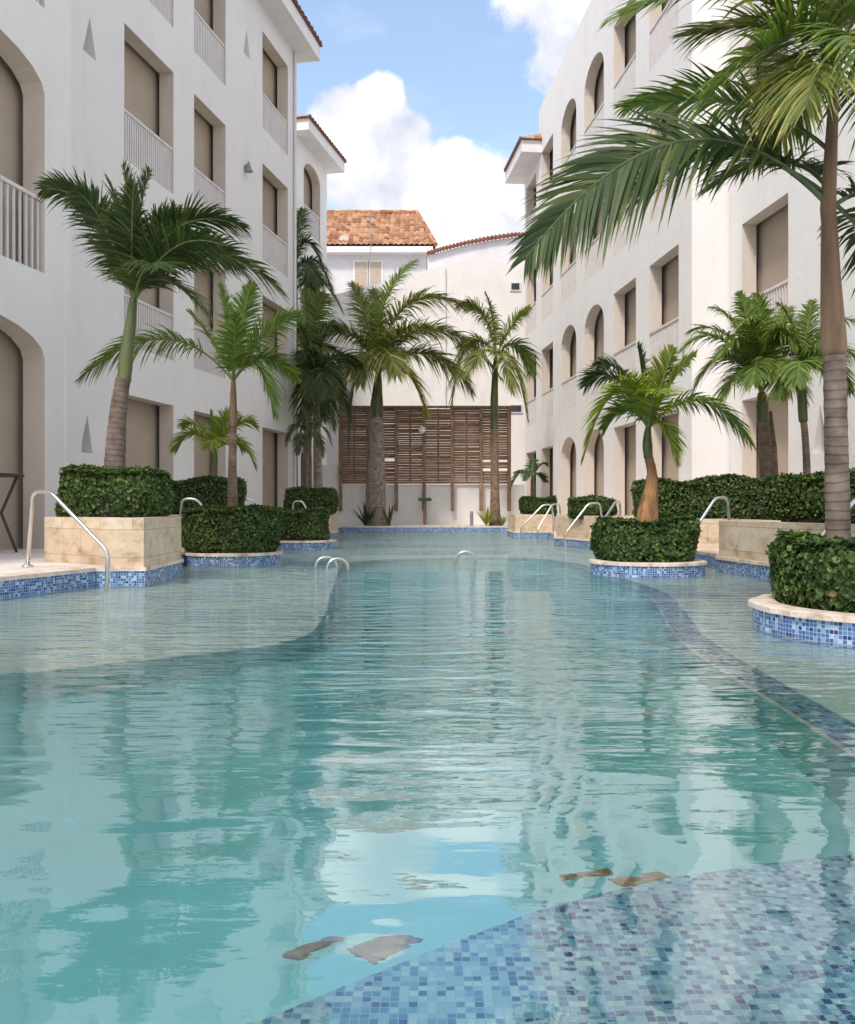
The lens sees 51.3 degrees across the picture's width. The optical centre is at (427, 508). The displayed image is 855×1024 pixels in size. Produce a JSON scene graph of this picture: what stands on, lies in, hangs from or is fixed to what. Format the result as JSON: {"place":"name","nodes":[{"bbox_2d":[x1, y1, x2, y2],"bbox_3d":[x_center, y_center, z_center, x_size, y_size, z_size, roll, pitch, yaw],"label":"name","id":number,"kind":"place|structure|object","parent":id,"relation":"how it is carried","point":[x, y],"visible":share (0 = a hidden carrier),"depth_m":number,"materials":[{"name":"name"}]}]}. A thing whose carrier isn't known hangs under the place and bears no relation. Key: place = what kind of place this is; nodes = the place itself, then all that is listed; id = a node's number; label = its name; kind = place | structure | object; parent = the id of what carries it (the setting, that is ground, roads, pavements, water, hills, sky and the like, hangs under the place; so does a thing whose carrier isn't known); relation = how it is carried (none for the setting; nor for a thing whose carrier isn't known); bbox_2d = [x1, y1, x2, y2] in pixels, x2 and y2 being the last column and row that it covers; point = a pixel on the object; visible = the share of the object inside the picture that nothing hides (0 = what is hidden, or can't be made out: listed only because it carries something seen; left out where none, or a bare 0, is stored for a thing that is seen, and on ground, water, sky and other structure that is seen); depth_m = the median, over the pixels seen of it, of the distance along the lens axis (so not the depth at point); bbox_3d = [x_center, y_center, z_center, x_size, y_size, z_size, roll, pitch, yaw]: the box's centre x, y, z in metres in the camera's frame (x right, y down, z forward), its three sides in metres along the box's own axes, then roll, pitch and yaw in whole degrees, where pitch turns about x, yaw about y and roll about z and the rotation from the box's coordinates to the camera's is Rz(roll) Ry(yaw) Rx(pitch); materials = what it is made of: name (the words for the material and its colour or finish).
{"place":"outdoors","nodes":[
{"label":"outdoors","id":0,"kind":"place"},
{"bbox_2d":[0,525,718,573],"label":"pool deck","id":1,"kind":"structure","parent":0,"point":[12,562],"depth_m":8.84,"materials":[{"name":"stone"}]},
{"bbox_2d":[0,473,24,552],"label":"bar table","id":2,"kind":"object","parent":1,"relation":"on","point":[16,475],"visible":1,"depth_m":10.79,"materials":[{"name":"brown wood"}]},
{"bbox_2d":[44,516,180,566],"bbox_3d":[-3.217,0.340,9.008,1.265,0.520,1.785,0,0,0],"label":"stone planter","id":3,"kind":"object","parent":1,"relation":"on","point":[139,542],"visible":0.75,"depth_m":8.52,"materials":[{"name":"stone"}]},
{"bbox_2d":[54,463,175,517],"bbox_3d":[-3.205,-0.159,9.182,1.166,0.611,0.974,0,0,0],"label":"hedge","id":4,"kind":"object","parent":3,"relation":"on","point":[86,490],"visible":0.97,"depth_m":8.79,"materials":[{"name":"green plant"}]},
{"bbox_2d":[31,158,290,468],"bbox_3d":[-2.673,-1.822,9.039,2.620,3.725,1.894,0,0,0],"label":"palm tree","id":5,"kind":"object","parent":3,"relation":"on","point":[137,261],"visible":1,"depth_m":8.94,"materials":[{"name":"green plant"}]},
{"bbox_2d":[283,405,331,487],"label":"palm tree","id":6,"kind":"object","parent":1,"relation":"on","point":[308,425],"visible":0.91,"depth_m":23.95,"materials":[{"name":"green plant"}]},
{"bbox_2d":[297,206,344,485],"bbox_3d":[-4.056,-4.793,29.242,2.581,10.657,2.637,0,0,0],"label":"palm tree","id":7,"kind":"object","parent":1,"relation":"on","point":[314,277],"visible":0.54,"depth_m":29.31,"materials":[{"name":"green plant"}]},
{"bbox_2d":[297,287,351,487],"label":"palm tree","id":8,"kind":"object","parent":1,"relation":"on","point":[320,300],"visible":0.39,"depth_m":27.41,"materials":[{"name":"green plant"}]},
{"bbox_2d":[287,320,365,487],"bbox_3d":[-3.086,-2.489,25.327,2.708,6.053,2.499,0,0,0],"label":"palm tree","id":9,"kind":"object","parent":1,"relation":"on","point":[316,381],"visible":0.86,"depth_m":25.22,"materials":[{"name":"green plant"}]},
{"bbox_2d":[328,512,336,531],"bbox_3d":[-2.760,0.340,20.600,1.080,0.520,2.700,0,0,0],"label":"stone planter","id":10,"kind":"object","parent":1,"relation":"on","point":[332,522],"visible":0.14,"depth_m":21.03,"materials":[{"name":"stone"}]},
{"bbox_2d":[283,486,339,514],"bbox_3d":[-2.648,-0.190,20.402,1.205,0.672,1.902,0,0,0],"label":"hedge","id":11,"kind":"object","parent":10,"relation":"on","point":[326,497],"visible":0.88,"depth_m":19.60,"materials":[{"name":"green plant"}]},
{"bbox_2d":[349,502,376,525],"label":"agave plant","id":12,"kind":"object","parent":1,"relation":"on","point":[366,517],"visible":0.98,"depth_m":28.03,"materials":[{"name":"green plant"}]},
{"bbox_2d":[0,526,769,581],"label":"pool coping","id":13,"kind":"object","parent":1,"relation":"on","point":[61,571],"visible":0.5,"depth_m":8.71,"materials":[{"name":"beige stone"}]},
{"bbox_2d":[0,528,769,598],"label":"pool tile band","id":14,"kind":"object","parent":13,"relation":"attached to","point":[21,587],"visible":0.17,"depth_m":8.54,"materials":[{"name":"blue tile"}]},
{"bbox_2d":[381,505,393,525],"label":"agave plant","id":15,"kind":"object","parent":1,"relation":"on","point":[388,518],"visible":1,"depth_m":27.92,"materials":[{"name":"green plant"}]},
{"bbox_2d":[298,258,504,525],"bbox_3d":[-0.911,-3.748,28.097,6.769,8.575,3.840,0,0,0],"label":"palm tree","id":16,"kind":"object","parent":1,"relation":"on","point":[379,356],"visible":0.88,"depth_m":28.19,"materials":[{"name":"green plant"}]},
{"bbox_2d":[322,465,524,524],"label":"garden wall","id":17,"kind":"structure","parent":1,"relation":"on","point":[438,507],"depth_m":30.12,"materials":[{"name":"paint"}]},
{"bbox_2d":[339,406,511,510],"bbox_3d":[-0.090,-1.690,29.885,5.830,3.540,0.430,0,0,0],"label":"slat fence","id":18,"kind":"object","parent":17,"relation":"attached to","point":[437,463],"visible":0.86,"depth_m":30.00,"materials":[{"name":"brown wood"}]},
{"bbox_2d":[418,498,430,524],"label":"signpost","id":19,"kind":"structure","parent":1,"relation":"on","point":[424,500],"depth_m":29.57,"materials":[{"name":"brown wood"}]},
{"bbox_2d":[470,511,472,525],"bbox_3d":[1.366,0.295,27.600,0.110,0.470,0.110,0,0,0],"label":"bollard","id":20,"kind":"object","parent":1,"relation":"on","point":[471,518],"visible":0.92,"depth_m":27.55,"materials":[{"name":"grey metal"}]},
{"bbox_2d":[477,506,500,525],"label":"tufted plant","id":21,"kind":"object","parent":1,"relation":"on","point":[487,519],"visible":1,"depth_m":27.83,"materials":[{"name":"green plant"}]},
{"bbox_2d":[446,291,546,525],"bbox_3d":[1.932,-3.249,27.967,3.196,7.570,3.296,0,0,25],"label":"palm tree","id":22,"kind":"object","parent":1,"relation":"on","point":[474,359],"visible":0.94,"depth_m":28.09,"materials":[{"name":"green plant"}]},
{"bbox_2d":[496,513,508,525],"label":"tufted plant","id":23,"kind":"object","parent":1,"relation":"on","point":[502,521],"visible":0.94,"depth_m":27.88,"materials":[{"name":"green plant"}]},
{"bbox_2d":[508,514,555,530],"bbox_3d":[2.685,0.365,21.960,1.230,0.470,1.880,0,0,0],"label":"stone planter","id":24,"kind":"object","parent":1,"relation":"on","point":[516,522],"visible":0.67,"depth_m":21.02,"materials":[{"name":"stone"}]},
{"bbox_2d":[509,457,549,500],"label":"palm tree","id":25,"kind":"object","parent":24,"relation":"on","point":[530,469],"visible":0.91,"depth_m":21.89,"materials":[{"name":"green plant"}]},
{"bbox_2d":[518,495,556,515],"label":"hedge","id":26,"kind":"object","parent":24,"relation":"on","point":[527,505],"visible":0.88,"depth_m":21.43,"materials":[{"name":"green plant"}]},
{"bbox_2d":[556,515,633,538],"bbox_3d":[3.055,0.360,16.451,1.089,0.480,2.369,0,0,-5],"label":"stone planter","id":27,"kind":"object","parent":1,"relation":"on","point":[581,528],"visible":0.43,"depth_m":16.15,"materials":[{"name":"stone"}]},
{"bbox_2d":[567,494,618,518],"bbox_3d":[3.015,-0.041,16.418,0.969,0.468,1.545,0,0,0],"label":"hedge","id":28,"kind":"object","parent":27,"relation":"on","point":[576,505],"visible":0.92,"depth_m":15.81,"materials":[{"name":"green plant"}]},
{"bbox_2d":[632,517,854,561],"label":"stone planter","id":29,"kind":"object","parent":1,"relation":"on","point":[748,539],"visible":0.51,"depth_m":9.37,"materials":[{"name":"stone"},{"name":"soil"}]},
{"bbox_2d":[630,473,786,519],"bbox_3d":[4.037,-0.155,12.888,2.693,0.701,1.069,0,0,42],"label":"hedge","id":30,"kind":"object","parent":29,"relation":"on","point":[743,494],"visible":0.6,"depth_m":12.37,"materials":[{"name":"green plant"}]},
{"bbox_2d":[676,289,822,477],"bbox_3d":[4.631,-1.480,12.798,2.090,3.459,2.050,0,0,30],"label":"palm tree","id":31,"kind":"object","parent":29,"relation":"on","point":[753,370],"visible":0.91,"depth_m":12.82,"materials":[{"name":"green plant"}]},
{"bbox_2d":[752,298,854,475],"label":"palm tree","id":32,"kind":"object","parent":29,"relation":"on","point":[809,358],"visible":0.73,"depth_m":12.21,"materials":[{"name":"green plant"}]},
{"bbox_2d":[762,467,854,523],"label":"hedge","id":33,"kind":"object","parent":29,"relation":"on","point":[801,498],"visible":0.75,"depth_m":11.48,"materials":[{"name":"green plant"}]},
{"bbox_3d":[-3.285,0.340,13.060,1.230,0.520,1.480,0,0,0],"label":"stone planter","id":34,"kind":"object","parent":1,"relation":"on","visible":0},
{"bbox_2d":[171,474,247,514],"bbox_3d":[-3.261,-0.179,13.118,1.246,0.646,1.242,0,0,0],"label":"hedge","id":35,"kind":"object","parent":34,"relation":"on","point":[208,489],"visible":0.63,"depth_m":12.61,"materials":[{"name":"green plant"}]},
{"bbox_2d":[166,406,260,475],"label":"palm tree","id":36,"kind":"object","parent":34,"relation":"on","point":[218,438],"visible":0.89,"depth_m":13.16,"materials":[{"name":"green plant"}]},
{"bbox_2d":[0,532,854,1023],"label":"pool water","id":37,"kind":"structure","parent":0,"point":[408,778],"depth_m":2.16,"materials":[{"name":"teal liquid"}]},
{"bbox_2d":[314,556,337,566],"bbox_3d":[-1.220,0.881,10.698,0.296,0.637,0.037,0,0,-14],"label":"grab rail","id":38,"kind":"object","parent":37,"relation":"in","point":[321,558],"visible":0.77,"depth_m":10.68,"materials":[{"name":"metal"}]},
{"bbox_2d":[325,557,349,568],"bbox_3d":[-1.055,0.884,10.448,0.286,0.633,0.037,0,0,-14],"label":"grab rail","id":39,"kind":"object","parent":37,"relation":"in","point":[330,561],"visible":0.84,"depth_m":10.43,"materials":[{"name":"metal"}]},
{"bbox_2d":[454,550,475,560],"bbox_3d":[0.513,0.881,12.069,0.297,0.638,0.035,0,0,0],"label":"grab rail","id":40,"kind":"object","parent":37,"relation":"in","point":[468,552],"visible":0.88,"depth_m":12.05,"materials":[{"name":"metal"}]},
{"bbox_2d":[297,0,590,253],"label":"sky","id":41,"kind":"structure","parent":0,"point":[427,104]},
{"label":"ground","id":42,"kind":"structure","parent":0,"visible":0},
{"bbox_2d":[0,0,322,551],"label":"hotel building","id":43,"kind":"structure","parent":42,"relation":"on","point":[182,99],"depth_m":17.73,"materials":[{"name":"white paint"}]},
{"bbox_2d":[0,330,22,549],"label":"doorway","id":44,"kind":"structure","parent":43,"relation":"in","point":[11,360],"depth_m":11.77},
{"bbox_2d":[125,399,158,468],"bbox_3d":[-5.854,-1.020,18.209,0.169,3.220,2.875,0,0,11],"label":"doorway","id":45,"kind":"structure","parent":43,"relation":"in","point":[142,422],"depth_m":18.31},
{"bbox_2d":[194,414,211,476],"bbox_3d":[-5.316,-1.020,20.929,0.169,3.220,2.589,0,0,11],"label":"doorway","id":46,"kind":"structure","parent":43,"relation":"in","point":[202,460],"depth_m":20.99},
{"bbox_2d":[262,430,276,506],"bbox_3d":[-4.510,-1.020,24.999,0.169,3.220,2.854,0,0,11],"label":"doorway","id":47,"kind":"structure","parent":43,"relation":"in","point":[269,439],"depth_m":25.27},
{"bbox_2d":[297,114,346,487],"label":"annex building","id":48,"kind":"structure","parent":42,"relation":"on","point":[320,157],"depth_m":33.33,"materials":[{"name":"paint"}]},
{"bbox_2d":[301,453,302,484],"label":"doorway","id":49,"kind":"structure","parent":48,"relation":"in","point":[302,453],"depth_m":33.20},
{"bbox_2d":[327,210,437,295],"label":"tiled building","id":50,"kind":"structure","parent":42,"relation":"on","point":[365,248],"depth_m":46.00,"materials":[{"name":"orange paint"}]},
{"bbox_2d":[353,260,368,287],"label":"window","id":51,"kind":"structure","parent":50,"relation":"in","point":[360,267],"depth_m":45.93,"materials":[{"name":"paint"}]},
{"bbox_2d":[368,260,382,285],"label":"window","id":52,"kind":"structure","parent":50,"relation":"in","point":[375,275],"depth_m":45.93,"materials":[{"name":"paint"}]},
{"bbox_2d":[327,256,524,484],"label":"gabled building","id":53,"kind":"structure","parent":42,"relation":"on","point":[477,276],"depth_m":36.00,"materials":[{"name":"paint"}]},
{"bbox_2d":[510,282,520,290],"bbox_3d":[3.546,-8.982,35.964,0.444,0.372,0.067,0,0,0],"label":"window","id":54,"kind":"structure","parent":53,"relation":"in","point":[514,286],"depth_m":35.95,"materials":[{"name":"paint"}]},
{"bbox_2d":[509,404,522,412],"bbox_3d":[3.564,-4.050,35.964,0.552,0.372,0.067,0,0,0],"label":"window","id":55,"kind":"structure","parent":53,"relation":"in","point":[516,408],"depth_m":35.93,"materials":[{"name":"paint"}]},
{"bbox_2d":[426,232,524,269],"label":"curved roof building","id":56,"kind":"structure","parent":42,"relation":"on","point":[499,250],"depth_m":42.00,"materials":[{"name":"white paint"}]},
{"bbox_2d":[504,0,854,515],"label":"hotel building","id":57,"kind":"structure","parent":42,"relation":"on","point":[652,290],"depth_m":20.69,"materials":[{"name":"white paint"}]},
{"bbox_2d":[535,453,535,496],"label":"doorway","id":58,"kind":"structure","parent":57,"relation":"in","point":[535,453],"depth_m":34.42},
{"bbox_2d":[550,448,552,495],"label":"doorway","id":59,"kind":"structure","parent":57,"relation":"in","point":[551,450],"depth_m":31.85,"materials":[{"name":"brown wood"}]},
{"bbox_2d":[570,442,575,496],"bbox_3d":[4.765,-1.060,28.338,0.169,3.300,2.744,0,0,-6],"label":"doorway","id":60,"kind":"structure","parent":57,"relation":"in","point":[573,449],"depth_m":28.88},
{"bbox_2d":[594,433,603,495],"bbox_3d":[5.043,-1.060,25.584,0.169,3.300,2.837,0,0,-6],"label":"doorway","id":61,"kind":"structure","parent":57,"relation":"in","point":[599,446],"depth_m":26.02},
{"bbox_2d":[625,425,635,515],"bbox_3d":[5.315,-1.000,22.892,0.169,3.180,2.656,0,0,-6],"label":"doorway","id":62,"kind":"structure","parent":57,"relation":"in","point":[630,432],"depth_m":23.34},
{"bbox_2d":[662,413,678,480],"bbox_3d":[5.587,-1.000,20.203,0.169,3.180,2.696,0,0,-6],"label":"doorway","id":63,"kind":"structure","parent":57,"relation":"in","point":[669,470],"depth_m":20.53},
{"bbox_2d":[756,395,787,477],"bbox_3d":[6.689,-1.010,17.208,0.169,3.200,2.734,0,0,-6],"label":"doorway","id":64,"kind":"structure","parent":57,"relation":"in","point":[779,411],"depth_m":17.00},
{"label":"pool shelf","id":65,"kind":"structure","parent":0,"visible":0},
{"bbox_2d":[22,489,109,589],"bbox_3d":[-3.238,0.332,7.929,1.053,1.018,0.100,0,0,28],"label":"handrail","id":66,"kind":"object","parent":65,"relation":"on","point":[90,533],"visible":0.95,"depth_m":7.96,"materials":[{"name":"metal"}]},
{"bbox_2d":[179,497,201,517],"bbox_3d":[-3.098,0.342,12.100,0.705,0.997,0.100,0,0,0],"label":"handrail","id":67,"kind":"object","parent":65,"relation":"on","point":[189,498],"visible":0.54,"depth_m":12.08,"materials":[{"name":"metal"}]},
{"bbox_2d":[184,550,282,565],"bbox_3d":[-2.524,0.695,11.520,1.278,0.290,1.289,0,0,0],"label":"round planter","id":68,"kind":"object","parent":65,"relation":"on","point":[227,559],"visible":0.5,"depth_m":10.98,"materials":[{"name":"blue tile"}]},
{"bbox_2d":[73,279,304,511],"bbox_3d":[-3.043,-1.204,11.390,2.878,3.580,1.552,0,0,0],"label":"palm tree","id":69,"kind":"object","parent":68,"relation":"on","point":[236,333],"visible":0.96,"depth_m":11.45,"materials":[{"name":"green plant"}]},
{"bbox_2d":[181,503,283,552],"bbox_3d":[-2.521,0.253,11.526,1.323,0.673,1.126,0,0,0],"label":"hedge","id":70,"kind":"object","parent":68,"relation":"on","point":[244,528],"visible":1,"depth_m":11.06,"materials":[{"name":"green plant"}]},
{"bbox_2d":[292,500,305,509],"bbox_3d":[-2.553,0.332,18.144,0.605,1.017,0.099,0,0,13],"label":"handrail","id":71,"kind":"object","parent":65,"relation":"on","point":[302,502],"visible":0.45,"depth_m":18.14,"materials":[{"name":"metal"}]},
{"bbox_2d":[277,539,335,549],"bbox_3d":[-2.238,0.695,15.846,1.231,0.290,1.241,0,0,0],"label":"round planter","id":72,"kind":"object","parent":65,"relation":"on","point":[309,545],"visible":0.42,"depth_m":15.30,"materials":[{"name":"blue tile"}]},
{"bbox_2d":[273,506,330,540],"bbox_3d":[-2.335,0.269,15.922,1.236,0.662,1.160,0,0,0],"label":"hedge","id":73,"kind":"object","parent":72,"relation":"on","point":[309,524],"visible":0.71,"depth_m":15.44,"materials":[{"name":"green plant"}]},
{"bbox_2d":[520,504,555,539],"bbox_3d":[2.530,0.362,20.238,0.850,0.957,0.099,0,0,-10],"label":"handrail","id":74,"kind":"object","parent":65,"relation":"on","point":[537,510],"visible":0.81,"depth_m":20.24,"materials":[{"name":"metal"}]},
{"bbox_2d":[537,503,560,543],"bbox_3d":[2.452,0.362,17.821,0.743,0.957,0.098,0,0,-34],"label":"handrail","id":75,"kind":"object","parent":65,"relation":"on","point":[547,512],"visible":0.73,"depth_m":17.72,"materials":[{"name":"metal"}]},
{"bbox_2d":[564,502,601,550],"bbox_3d":[2.655,0.362,14.985,0.760,0.957,0.098,0,0,-11],"label":"handrail","id":76,"kind":"object","parent":65,"relation":"on","point":[575,520],"visible":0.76,"depth_m":14.93,"materials":[{"name":"metal"}]},
{"bbox_2d":[593,500,620,555],"bbox_3d":[2.787,0.352,13.773,0.098,0.977,1.240,0,0,33],"label":"handrail","id":77,"kind":"object","parent":65,"relation":"on","point":[612,506],"visible":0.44,"depth_m":13.99,"materials":[{"name":"metal"}]},
{"bbox_2d":[588,558,706,577],"bbox_3d":[2.372,0.695,9.625,1.235,0.290,1.234,0,0,0],"label":"round planter","id":78,"kind":"object","parent":65,"relation":"on","point":[695,568],"visible":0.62,"depth_m":9.11,"materials":[{"name":"blue tile"}]},
{"bbox_2d":[589,512,701,561],"bbox_3d":[2.366,0.309,9.637,1.192,0.559,1.068,0,0,0],"label":"hedge","id":79,"kind":"object","parent":78,"relation":"on","point":[670,537],"visible":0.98,"depth_m":9.20,"materials":[{"name":"green plant"}]},
{"bbox_2d":[575,341,756,521],"bbox_3d":[2.385,-0.703,9.389,1.872,2.312,1.602,0,0,30],"label":"palm tree","id":80,"kind":"object","parent":78,"relation":"on","point":[643,401],"visible":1,"depth_m":9.53,"materials":[{"name":"green plant"}]},
{"bbox_2d":[700,496,730,522],"bbox_3d":[3.433,0.342,10.770,0.811,0.997,0.099,0,0,-30],"label":"handrail","id":81,"kind":"object","parent":65,"relation":"on","point":[712,503],"visible":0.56,"depth_m":10.82,"materials":[{"name":"metal"}]},
{"bbox_2d":[748,594,854,644],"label":"round planter","id":82,"kind":"object","parent":65,"relation":"on","point":[771,614],"visible":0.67,"depth_m":4.80,"materials":[{"name":"blue tile"}]},
{"bbox_2d":[506,0,854,539],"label":"palm tree","id":83,"kind":"object","parent":82,"relation":"on","point":[807,86],"visible":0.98,"depth_m":5.23,"materials":[{"name":"green plant"}]},
{"bbox_2d":[765,528,854,612],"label":"hedge","id":84,"kind":"object","parent":82,"relation":"on","point":[808,569],"visible":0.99,"depth_m":4.97,"materials":[{"name":"green plant"}]},
{"bbox_2d":[821,499,854,534],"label":"handrail","id":85,"kind":"object","parent":65,"relation":"on","point":[852,503],"visible":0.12,"depth_m":7.26,"materials":[{"name":"metal"}]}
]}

